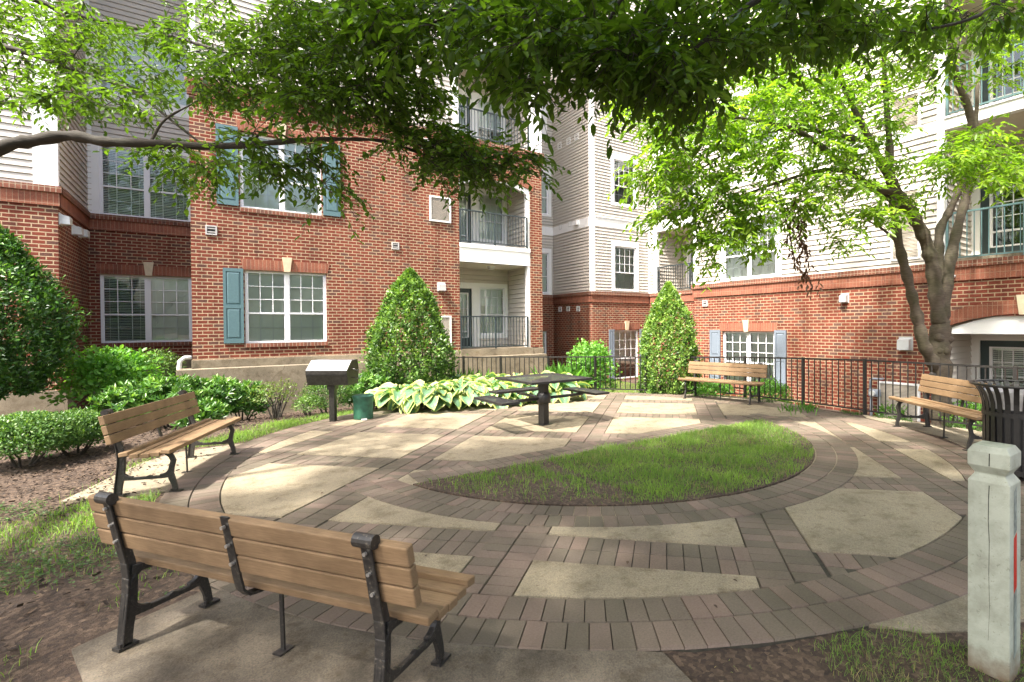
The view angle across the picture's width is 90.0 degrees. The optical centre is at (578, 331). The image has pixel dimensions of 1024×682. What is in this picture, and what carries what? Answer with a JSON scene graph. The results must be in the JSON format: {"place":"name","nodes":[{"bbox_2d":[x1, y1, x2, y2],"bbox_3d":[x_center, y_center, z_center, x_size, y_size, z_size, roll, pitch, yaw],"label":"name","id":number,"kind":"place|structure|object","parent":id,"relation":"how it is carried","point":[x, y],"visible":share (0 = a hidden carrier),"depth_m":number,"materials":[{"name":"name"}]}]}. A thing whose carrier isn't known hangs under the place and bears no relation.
{"place":"outdoors","nodes":[
{"label":"outdoors","id":0,"kind":"place"},
{"bbox_2d":[0,501,178,681],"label":"thin grass","id":1,"kind":"structure","parent":0,"point":[64,577],"depth_m":3.30,"materials":[{"name":"green plant"}]},
{"bbox_2d":[0,360,1023,681],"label":"ground","id":2,"kind":"structure","parent":0,"point":[62,630],"depth_m":2.77,"materials":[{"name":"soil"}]},
{"bbox_2d":[0,407,87,468],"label":"shrub","id":3,"kind":"object","parent":2,"relation":"on","point":[18,429],"visible":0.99,"depth_m":5.89,"materials":[{"name":"green plant"}]},
{"bbox_2d":[0,224,93,400],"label":"tall shrub","id":4,"kind":"object","parent":2,"relation":"on","point":[19,376],"visible":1,"depth_m":8.09,"materials":[{"name":"green plant"}]},
{"bbox_2d":[31,407,107,455],"bbox_3d":[-6.500,1.310,6.541,0.790,0.664,0.879,-1,1,-35],"label":"shrub","id":5,"kind":"object","parent":2,"relation":"on","point":[92,427],"visible":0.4,"depth_m":6.50,"materials":[{"name":"green plant"}]},
{"bbox_2d":[0,494,183,594],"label":"ground weeds","id":6,"kind":"object","parent":2,"relation":"on","point":[77,556],"visible":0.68,"depth_m":3.50,"materials":[{"name":"green plant"}]},
{"bbox_2d":[39,344,164,413],"bbox_3d":[-8.918,1.112,9.606,1.776,1.760,1.460,-1,1,-35],"label":"leafy shrub","id":7,"kind":"object","parent":2,"relation":"on","point":[102,366],"visible":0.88,"depth_m":9.32,"materials":[{"name":"green plant"}]},
{"bbox_2d":[85,377,165,425],"bbox_3d":[-7.597,1.277,8.613,1.094,1.007,1.070,0,1,18],"label":"laurel shrub","id":8,"kind":"object","parent":2,"relation":"on","point":[119,399],"visible":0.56,"depth_m":8.39,"materials":[{"name":"green plant"}]},
{"bbox_2d":[61,443,242,503],"bbox_3d":[-4.728,1.608,5.903,0.871,0.080,2.251,-1,1,-15],"label":"bench pad","id":9,"kind":"object","parent":2,"relation":"on","point":[161,464],"visible":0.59,"depth_m":5.60,"materials":[{"name":"concrete"}]},
{"bbox_2d":[98,390,240,496],"bbox_3d":[-4.396,1.149,5.612,0.630,0.832,1.830,-1,1,-16],"label":"park bench","id":10,"kind":"object","parent":9,"relation":"on","point":[190,435],"visible":0.99,"depth_m":5.21,"materials":[{"name":"brown wood"}]},
{"bbox_2d":[131,347,185,377],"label":"round shrub","id":11,"kind":"object","parent":2,"relation":"on","point":[171,362],"visible":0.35,"depth_m":11.60,"materials":[{"name":"green plant"}]},
{"bbox_2d":[127,372,212,429],"bbox_3d":[-7.102,1.244,8.902,1.253,1.050,1.161,0,1,21],"label":"laurel shrub","id":12,"kind":"object","parent":2,"relation":"on","point":[172,387],"visible":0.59,"depth_m":8.74,"materials":[{"name":"green plant"}]},
{"bbox_2d":[0,408,352,568],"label":"lawn grass","id":13,"kind":"structure","parent":2,"relation":"on","point":[289,422],"depth_m":4.34,"materials":[{"name":"green plant"}]},
{"bbox_2d":[167,396,231,428],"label":"laurel shrub","id":14,"kind":"object","parent":2,"relation":"on","point":[208,407],"visible":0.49,"depth_m":8.13,"materials":[{"name":"green plant"}]},
{"bbox_2d":[181,373,252,417],"bbox_3d":[-6.749,1.289,9.393,1.317,0.993,1.165,-1,1,-35],"label":"laurel shrub","id":15,"kind":"object","parent":2,"relation":"on","point":[215,386],"visible":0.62,"depth_m":9.31,"materials":[{"name":"green plant"}]},
{"bbox_2d":[218,378,273,421],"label":"laurel shrub","id":16,"kind":"object","parent":2,"relation":"on","point":[260,407],"visible":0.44,"depth_m":9.94,"materials":[{"name":"green plant"}]},
{"bbox_2d":[0,0,546,420],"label":"apartment building","id":17,"kind":"structure","parent":2,"relation":"on","point":[244,289],"depth_m":13.26,"materials":[{"name":"brick"}]},
{"bbox_2d":[97,25,188,107],"bbox_3d":[-11.493,-6.937,13.466,1.860,1.650,0.134,-1,1,-35],"label":"window","id":18,"kind":"structure","parent":17,"relation":"in","point":[134,58],"depth_m":13.42,"materials":[{"name":"glass"}]},
{"bbox_2d":[98,146,190,221],"bbox_3d":[-11.470,-3.873,13.499,1.860,1.780,0.134,-1,1,-35],"label":"window","id":19,"kind":"structure","parent":17,"relation":"in","point":[147,201],"depth_m":13.39,"materials":[{"name":"glass"}]},
{"bbox_2d":[100,274,191,342],"bbox_3d":[-11.499,-0.583,13.570,1.860,1.760,0.134,-1,1,-35],"label":"window","id":20,"kind":"structure","parent":17,"relation":"in","point":[168,300],"depth_m":13.65,"materials":[{"name":"glass"}]},
{"bbox_2d":[239,133,320,214],"bbox_3d":[-7.453,-3.879,12.742,1.760,1.810,0.134,-1,1,-35],"label":"window","id":21,"kind":"structure","parent":17,"relation":"in","point":[266,200],"depth_m":12.70,"materials":[{"name":"glass"}]},
{"bbox_2d":[245,270,326,342],"bbox_3d":[-7.364,-0.595,12.823,1.780,1.760,0.134,-1,1,-35],"label":"window","id":22,"kind":"structure","parent":17,"relation":"in","point":[288,307],"depth_m":12.77,"materials":[{"name":"glass"}]},
{"bbox_2d":[458,101,466,133],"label":"window","id":23,"kind":"structure","parent":17,"relation":"in","point":[463,109],"depth_m":17.16,"materials":[{"name":"glass"}]},
{"bbox_2d":[459,196,467,241],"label":"window","id":24,"kind":"structure","parent":17,"relation":"in","point":[461,202],"depth_m":17.20,"materials":[{"name":"glass"}]},
{"bbox_2d":[458,97,469,133],"bbox_3d":[-3.990,-6.916,17.055,0.670,1.960,0.050,-1,1,-35],"label":"balcony door","id":25,"kind":"structure","parent":17,"relation":"in","point":[458,97],"depth_m":17.18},
{"bbox_2d":[460,293,468,337],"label":"window","id":26,"kind":"structure","parent":17,"relation":"in","point":[463,296],"depth_m":17.23,"materials":[{"name":"glass"}]},
{"bbox_2d":[460,288,471,346],"bbox_3d":[-3.943,-0.456,17.124,0.670,1.960,0.050,-1,1,-35],"label":"balcony door","id":27,"kind":"structure","parent":17,"relation":"in","point":[462,290],"depth_m":17.25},
{"bbox_2d":[461,193,470,242],"bbox_3d":[-3.967,-3.696,17.089,0.670,1.960,0.050,-1,1,-35],"label":"balcony door","id":28,"kind":"structure","parent":17,"relation":"in","point":[468,196],"depth_m":17.22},
{"bbox_2d":[477,98,502,140],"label":"window","id":29,"kind":"structure","parent":17,"relation":"in","point":[480,117],"depth_m":17.66,"materials":[{"name":"glass"}]},
{"bbox_2d":[478,192,503,241],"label":"window","id":30,"kind":"structure","parent":17,"relation":"in","point":[491,207],"depth_m":17.76,"materials":[{"name":"glass"}]},
{"bbox_2d":[479,287,504,333],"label":"window","id":31,"kind":"structure","parent":17,"relation":"in","point":[491,300],"depth_m":17.79,"materials":[{"name":"glass"}]},
{"bbox_2d":[242,377,305,419],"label":"azalea shrub","id":32,"kind":"object","parent":2,"relation":"on","point":[276,412],"visible":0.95,"depth_m":9.61,"materials":[{"name":"green plant"}]},
{"bbox_2d":[0,0,570,244],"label":"shade tree","id":33,"kind":"object","parent":2,"relation":"on","point":[297,28],"visible":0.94,"depth_m":4.18,"materials":[{"name":"green plant"}]},
{"bbox_2d":[291,394,328,416],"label":"yew shrub","id":34,"kind":"object","parent":2,"relation":"on","point":[301,400],"visible":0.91,"depth_m":9.48,"materials":[{"name":"green plant"}]},
{"bbox_2d":[296,384,354,414],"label":"yew shrub","id":35,"kind":"object","parent":2,"relation":"on","point":[318,388],"visible":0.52,"depth_m":9.74,"materials":[{"name":"green plant"}]},
{"bbox_2d":[337,369,406,409],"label":"laurel shrub","id":36,"kind":"object","parent":2,"relation":"on","point":[359,386],"visible":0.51,"depth_m":10.32,"materials":[{"name":"green plant"}]},
{"bbox_2d":[72,588,691,681],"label":"bench pad","id":37,"kind":"object","parent":2,"relation":"on","point":[228,637],"visible":0.74,"depth_m":2.46,"materials":[{"name":"concrete"}]},
{"bbox_2d":[88,491,474,681],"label":"park bench","id":38,"kind":"object","parent":37,"relation":"on","point":[389,585],"visible":1,"depth_m":2.25,"materials":[{"name":"brown wood"}]},
{"bbox_2d":[365,382,427,413],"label":"hosta","id":39,"kind":"object","parent":2,"relation":"on","point":[384,393],"visible":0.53,"depth_m":9.48,"materials":[{"name":"green plant"}]},
{"bbox_2d":[358,267,468,406],"bbox_3d":[-3.793,0.146,11.318,2.156,3.175,2.208,0,1,28],"label":"conical holly","id":40,"kind":"object","parent":2,"relation":"on","point":[410,281],"visible":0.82,"depth_m":10.93,"materials":[{"name":"green plant"}]},
{"bbox_2d":[398,376,434,387],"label":"hosta","id":41,"kind":"object","parent":2,"relation":"on","point":[415,378],"visible":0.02,"depth_m":11.15,"materials":[{"name":"green plant"}]},
{"bbox_2d":[387,379,470,413],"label":"hosta","id":42,"kind":"object","parent":2,"relation":"on","point":[423,396],"visible":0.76,"depth_m":9.48,"materials":[{"name":"green plant"}]},
{"bbox_2d":[437,373,476,384],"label":"hosta","id":43,"kind":"object","parent":2,"relation":"on","point":[465,378],"visible":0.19,"depth_m":11.53,"materials":[{"name":"green plant"}]},
{"bbox_2d":[424,368,492,378],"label":"strap leaf clump","id":44,"kind":"object","parent":2,"relation":"on","point":[472,372],"visible":0.02,"depth_m":12.46,"materials":[{"name":"green plant"}]},
{"bbox_2d":[423,376,500,410],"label":"hosta","id":45,"kind":"object","parent":2,"relation":"on","point":[471,391],"visible":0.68,"depth_m":9.84,"materials":[{"name":"green plant"}]},
{"bbox_2d":[457,372,505,384],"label":"hosta","id":46,"kind":"object","parent":2,"relation":"on","point":[491,375],"visible":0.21,"depth_m":12.13,"materials":[{"name":"green plant"}]},
{"bbox_2d":[461,377,529,408],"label":"hosta","id":47,"kind":"object","parent":2,"relation":"on","point":[497,387],"visible":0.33,"depth_m":10.09,"materials":[{"name":"green plant"}]},
{"bbox_2d":[496,374,554,404],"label":"hosta","id":48,"kind":"object","parent":2,"relation":"on","point":[513,395],"visible":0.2,"depth_m":10.31,"materials":[{"name":"green plant"}]},
{"bbox_2d":[524,370,591,403],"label":"hosta","id":49,"kind":"object","parent":2,"relation":"on","point":[558,388],"visible":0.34,"depth_m":10.63,"materials":[{"name":"green plant"}]},
{"bbox_2d":[529,360,596,392],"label":"strap leaf clump","id":50,"kind":"object","parent":2,"relation":"on","point":[560,369],"visible":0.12,"depth_m":12.17,"materials":[{"name":"green plant"}]},
{"bbox_2d":[159,392,1023,652],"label":"brick pavers","id":51,"kind":"object","parent":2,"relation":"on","point":[780,605],"visible":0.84,"depth_m":3.72,"materials":[{"name":"brown brick"}]},
{"bbox_2d":[305,359,358,421],"bbox_3d":[-4.098,1.021,8.603,0.823,1.073,0.429,0,1,2],"label":"park grill","id":52,"kind":"object","parent":51,"relation":"on","point":[332,374],"visible":0.96,"depth_m":8.46,"materials":[{"name":"metal"}]},
{"bbox_2d":[221,395,964,599],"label":"concrete panels","id":53,"kind":"object","parent":51,"relation":"on","point":[894,524],"visible":0.66,"depth_m":4.46,"materials":[{"name":"beige concrete"}]},
{"bbox_2d":[352,393,373,420],"bbox_3d":[-3.732,1.307,8.821,0.384,0.426,0.359,0,1,24],"label":"pedal bin","id":54,"kind":"object","parent":53,"relation":"on","point":[363,407],"visible":1,"depth_m":8.69,"materials":[{"name":"green plastic"}]},
{"bbox_2d":[473,373,608,425],"bbox_3d":[-0.697,1.131,8.395,2.051,0.768,1.615,-1,1,-35],"label":"picnic table","id":55,"kind":"object","parent":53,"relation":"on","point":[543,397],"visible":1,"depth_m":8.17,"materials":[{"name":"grey metal"}]},
{"bbox_2d":[275,397,948,607],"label":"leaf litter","id":56,"kind":"object","parent":51,"relation":"on","point":[627,562],"visible":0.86,"depth_m":4.38,"materials":[{"name":"brown plant"}]},
{"bbox_2d":[678,360,767,404],"bbox_3d":[3.004,1.053,10.700,1.775,0.807,0.611,0,1,42],"label":"park bench","id":57,"kind":"object","parent":51,"relation":"on","point":[758,370],"visible":1,"depth_m":10.70,"materials":[{"name":"brown wood"}]},
{"bbox_2d":[778,399,819,415],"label":"strap leaf clump","id":58,"kind":"object","parent":51,"relation":"on","point":[807,408],"visible":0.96,"depth_m":9.28,"materials":[{"name":"green plant"}]},
{"bbox_2d":[969,379,1023,477],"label":"litter bin","id":59,"kind":"object","parent":51,"relation":"on","point":[1002,410],"visible":0.74,"depth_m":5.24,"materials":[{"name":"black metal"}]},
{"bbox_2d":[566,337,624,391],"bbox_3d":[0.348,1.022,12.998,1.573,1.749,1.416,-1,1,-35],"label":"leafy shrub","id":60,"kind":"object","parent":2,"relation":"on","point":[595,349],"visible":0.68,"depth_m":12.77,"materials":[{"name":"green plant"}]},
{"bbox_2d":[635,281,703,394],"bbox_3d":[2.187,0.245,12.303,1.783,2.942,1.794,-1,1,-35],"label":"conical holly","id":61,"kind":"object","parent":2,"relation":"on","point":[664,305],"visible":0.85,"depth_m":11.91,"materials":[{"name":"green plant"}]},
{"bbox_2d":[317,0,1023,160],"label":"shade tree","id":62,"kind":"object","parent":2,"relation":"on","point":[638,58],"visible":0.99,"depth_m":3.36,"materials":[{"name":"green plant"}]},
{"bbox_2d":[689,378,733,396],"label":"shrub","id":63,"kind":"object","parent":2,"relation":"on","point":[702,389],"visible":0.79,"depth_m":11.39,"materials":[{"name":"green plant"}]},
{"bbox_2d":[426,356,1023,426],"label":"picket fence","id":64,"kind":"object","parent":2,"relation":"on","point":[1015,377],"visible":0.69,"depth_m":10.02,"materials":[{"name":"black metal"}]},
{"bbox_2d":[464,0,1023,422],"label":"apartment building","id":65,"kind":"structure","parent":2,"relation":"on","point":[604,278],"depth_m":13.28,"materials":[{"name":"brick"}]},
{"bbox_2d":[543,331,545,353],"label":"window","id":66,"kind":"structure","parent":65,"relation":"in","point":[544,332],"depth_m":21.04,"materials":[{"name":"glass"}]},
{"bbox_2d":[542,174,547,213],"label":"window","id":67,"kind":"structure","parent":65,"relation":"in","point":[544,191],"depth_m":20.99,"materials":[{"name":"glass"}]},
{"bbox_2d":[542,253,548,292],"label":"window","id":68,"kind":"structure","parent":65,"relation":"in","point":[544,256],"depth_m":21.02,"materials":[{"name":"glass"}]},
{"bbox_2d":[614,159,634,205],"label":"window","id":69,"kind":"structure","parent":65,"relation":"in","point":[618,162],"depth_m":19.88,"materials":[{"name":"plastic"}]},
{"bbox_2d":[615,246,635,288],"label":"window","id":70,"kind":"structure","parent":65,"relation":"in","point":[621,282],"depth_m":20.01,"materials":[{"name":"plastic"}]},
{"bbox_2d":[615,330,637,378],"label":"window","id":71,"kind":"structure","parent":65,"relation":"in","point":[624,339],"depth_m":20.16,"materials":[{"name":"glass"}]},
{"bbox_2d":[724,331,773,382],"bbox_3d":[5.025,0.790,14.936,0.134,1.557,1.790,-1,1,-35],"label":"window","id":72,"kind":"structure","parent":65,"relation":"in","point":[759,339],"depth_m":14.88,"materials":[{"name":"glass"}]},
{"bbox_2d":[723,214,776,281],"bbox_3d":[4.999,-2.384,14.802,0.134,1.775,1.839,-1,1,-35],"label":"window","id":73,"kind":"structure","parent":65,"relation":"in","point":[734,269],"depth_m":14.75,"materials":[{"name":"glass"}]},
{"bbox_2d":[725,87,775,154],"bbox_3d":[4.973,-6.052,14.762,0.134,1.600,1.839,-1,1,-35],"label":"window","id":74,"kind":"structure","parent":65,"relation":"in","point":[773,134],"depth_m":14.60,"materials":[{"name":"plastic"}]},
{"bbox_2d":[869,378,883,415],"bbox_3d":[6.905,1.661,11.827,0.300,1.152,0.264,-1,1,-35],"label":"gas meter","id":75,"kind":"object","parent":65,"relation":"attached to","point":[874,392],"visible":0.75,"depth_m":11.79,"materials":[{"name":"grey metal"}]},
{"bbox_2d":[947,28,1014,134],"bbox_3d":[9.259,-5.581,11.302,0.050,2.030,1.801,-1,1,-35],"label":"balcony door","id":76,"kind":"structure","parent":65,"relation":"in","point":[985,96],"depth_m":11.42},
{"bbox_2d":[947,163,1023,253],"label":"balcony door","id":77,"kind":"structure","parent":65,"relation":"in","point":[985,203],"depth_m":11.44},
{"bbox_2d":[980,340,1023,382],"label":"balcony door","id":78,"kind":"structure","parent":65,"relation":"in","point":[985,344],"depth_m":11.45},
{"bbox_2d":[990,33,1019,102],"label":"window","id":79,"kind":"structure","parent":65,"relation":"in","point":[991,95],"depth_m":11.20,"materials":[{"name":"plastic"}]},
{"bbox_2d":[989,347,1023,386],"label":"window","id":80,"kind":"structure","parent":65,"relation":"in","point":[1000,350],"depth_m":11.26,"materials":[{"name":"glass"}]},
{"bbox_2d":[989,182,1023,247],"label":"window","id":81,"kind":"structure","parent":65,"relation":"in","point":[990,195],"depth_m":11.24,"materials":[{"name":"plastic"}]},
{"bbox_2d":[686,393,817,408],"bbox_3d":[3.504,1.497,10.681,1.021,0.080,2.989,-1,1,-44],"label":"bench pad","id":82,"kind":"object","parent":2,"relation":"on","point":[747,398],"visible":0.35,"depth_m":10.95,"materials":[{"name":"concrete"}]},
{"bbox_2d":[738,376,793,402],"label":"shrub","id":83,"kind":"object","parent":2,"relation":"on","point":[783,388],"visible":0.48,"depth_m":11.02,"materials":[{"name":"green plant"}]},
{"bbox_2d":[598,0,1023,425],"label":"shade tree","id":84,"kind":"object","parent":2,"relation":"on","point":[934,346],"visible":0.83,"depth_m":7.43,"materials":[{"name":"green plant"}]},
{"bbox_2d":[714,623,1023,681],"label":"thin grass","id":85,"kind":"structure","parent":2,"relation":"on","point":[914,642],"depth_m":2.44,"materials":[{"name":"green plant"}]},
{"bbox_2d":[762,399,981,431],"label":"fence weeds","id":86,"kind":"object","parent":2,"relation":"on","point":[905,420],"visible":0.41,"depth_m":8.60,"materials":[{"name":"green plant"}]},
{"bbox_2d":[873,400,913,421],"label":"weedy shrub","id":87,"kind":"object","parent":2,"relation":"on","point":[882,409],"visible":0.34,"depth_m":9.98,"materials":[{"name":"green plant"}]},
{"bbox_2d":[862,415,981,447],"bbox_3d":[5.521,1.521,7.118,1.370,0.080,3.576,0,1,2],"label":"bench pad","id":88,"kind":"object","parent":2,"relation":"on","point":[959,436],"visible":0.37,"depth_m":7.55,"materials":[{"name":"concrete"}]},
{"bbox_2d":[889,372,1013,450],"bbox_3d":[5.131,1.064,7.063,0.630,0.832,1.830,0,1,2],"label":"park bench","id":89,"kind":"object","parent":88,"relation":"on","point":[931,384],"visible":0.73,"depth_m":7.21,"materials":[{"name":"brown wood"}]},
{"bbox_2d":[938,396,981,430],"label":"weedy shrub","id":90,"kind":"object","parent":2,"relation":"on","point":[972,406],"visible":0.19,"depth_m":8.50,"materials":[{"name":"green plant"}]},
{"bbox_2d":[967,440,1020,681],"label":"wooden post","id":91,"kind":"object","parent":2,"relation":"on","point":[994,506],"visible":1,"depth_m":2.31,"materials":[{"name":"paint"}]},
{"bbox_2d":[413,418,814,506],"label":"lawn grass","id":92,"kind":"structure","parent":0,"point":[727,430],"depth_m":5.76,"materials":[{"name":"green plant"}]},
{"bbox_2d":[588,381,721,394],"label":"slope grass","id":93,"kind":"structure","parent":0,"point":[624,391],"depth_m":17.15,"materials":[{"name":"green plant"}]},
{"bbox_2d":[869,556,1023,633],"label":"path","id":94,"kind":"structure","parent":0,"point":[951,616],"depth_m":2.74,"materials":[{"name":"concrete"}]}
]}

